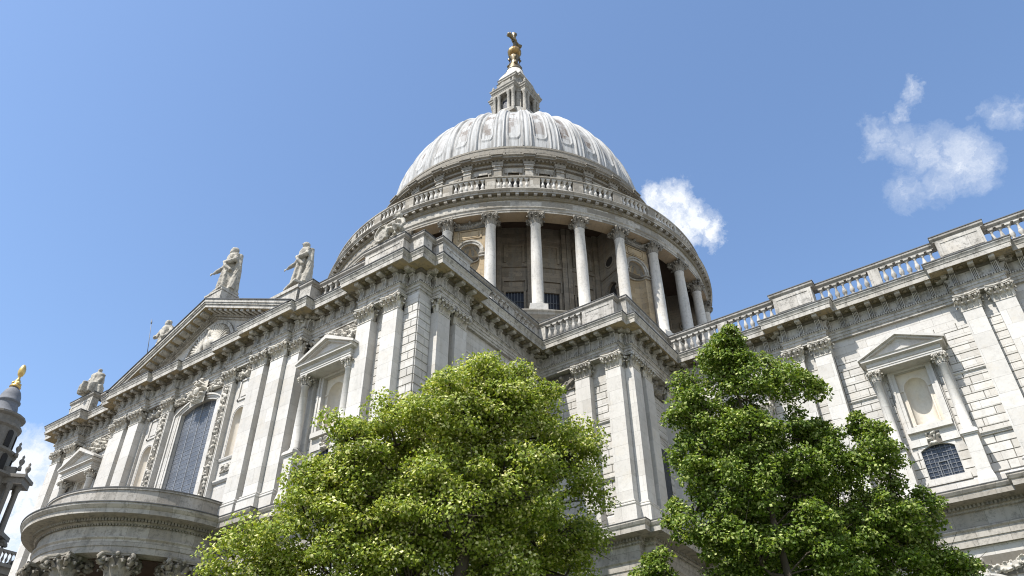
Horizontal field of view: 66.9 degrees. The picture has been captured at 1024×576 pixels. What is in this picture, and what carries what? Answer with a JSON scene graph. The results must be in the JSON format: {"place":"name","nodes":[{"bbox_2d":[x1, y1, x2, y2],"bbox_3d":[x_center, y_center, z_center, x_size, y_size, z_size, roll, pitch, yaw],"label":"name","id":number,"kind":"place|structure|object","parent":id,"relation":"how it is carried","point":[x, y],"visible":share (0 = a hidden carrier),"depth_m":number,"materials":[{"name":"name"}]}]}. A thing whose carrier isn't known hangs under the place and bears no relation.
{"place":"outdoors","nodes":[
{"label":"outdoors","id":0,"kind":"place"},
{"bbox_2d":[0,32,1023,575],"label":"cathedral","id":1,"kind":"structure","parent":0,"point":[558,250],"depth_m":47.20,"materials":[{"name":"stone"}]},
{"bbox_2d":[77,369,105,395],"bbox_3d":[-33.758,7.599,62.523,1.779,2.792,1.973,-10,-38,12],"label":"stone statue","id":2,"kind":"object","parent":1,"relation":"on","point":[95,381],"visible":0.84,"depth_m":61.86,"materials":[{"name":"beige stone"}]},
{"bbox_2d":[147,320,173,351],"bbox_3d":[-27.090,4.031,59.914,2.355,4.046,1.427,-20,-41,24],"label":"stone statue","id":3,"kind":"object","parent":1,"relation":"on","point":[168,327],"visible":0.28,"depth_m":59.87,"materials":[{"name":"beige stone"}]},
{"bbox_2d":[154,377,223,494],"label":"great window","id":4,"kind":"structure","parent":1,"relation":"in","point":[191,450],"depth_m":50.09,"materials":[{"name":"grey glass"}]},
{"bbox_2d":[209,247,243,295],"bbox_3d":[-21.163,-1.019,57.544,2.890,4.546,1.648,-30,-46,33],"label":"stone statue","id":5,"kind":"object","parent":1,"relation":"on","point":[230,270],"visible":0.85,"depth_m":56.69,"materials":[{"name":"beige stone"}]},
{"bbox_2d":[283,242,314,290],"bbox_3d":[-14.488,-1.316,52.959,1.474,4.092,2.596,27,-45,-32],"label":"stone statue","id":6,"kind":"object","parent":1,"relation":"on","point":[303,264],"visible":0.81,"depth_m":52.17,"materials":[{"name":"beige stone"}]},
{"bbox_2d":[368,212,405,249],"bbox_3d":[-7.572,-3.484,47.577,2.902,2.408,1.246,-23,-43,27],"label":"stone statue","id":7,"kind":"object","parent":1,"relation":"on","point":[385,232],"visible":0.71,"depth_m":47.00,"materials":[{"name":"stone"}]},
{"bbox_2d":[661,448,672,498],"bbox_3d":[9.420,11.963,47.143,0.100,4.600,1.300,-23,-43,27],"label":"side window","id":8,"kind":"structure","parent":1,"relation":"in","point":[668,478],"depth_m":47.54,"materials":[{"name":"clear glass"}]},
{"bbox_2d":[945,549,1023,575],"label":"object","id":9,"kind":"structure","parent":1,"relation":"in","point":[1012,562],"depth_m":37.01,"materials":[{"name":"white stone"}]},
{"bbox_2d":[0,0,1023,562],"label":"sky","id":10,"kind":"structure","parent":0,"point":[791,143],"materials":[{"name":"blue"}]},
{"label":"lawn ground","id":11,"kind":"structure","parent":0,"visible":0},
{"bbox_2d":[184,349,621,575],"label":"lime tree","id":12,"kind":"object","parent":11,"relation":"on","point":[382,507],"visible":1,"depth_m":14.59,"materials":[{"name":"green plant"}]},
{"bbox_2d":[627,319,988,575],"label":"maple tree","id":13,"kind":"object","parent":11,"relation":"on","point":[759,523],"visible":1,"depth_m":17.59,"materials":[{"name":"green plant"}]}
]}

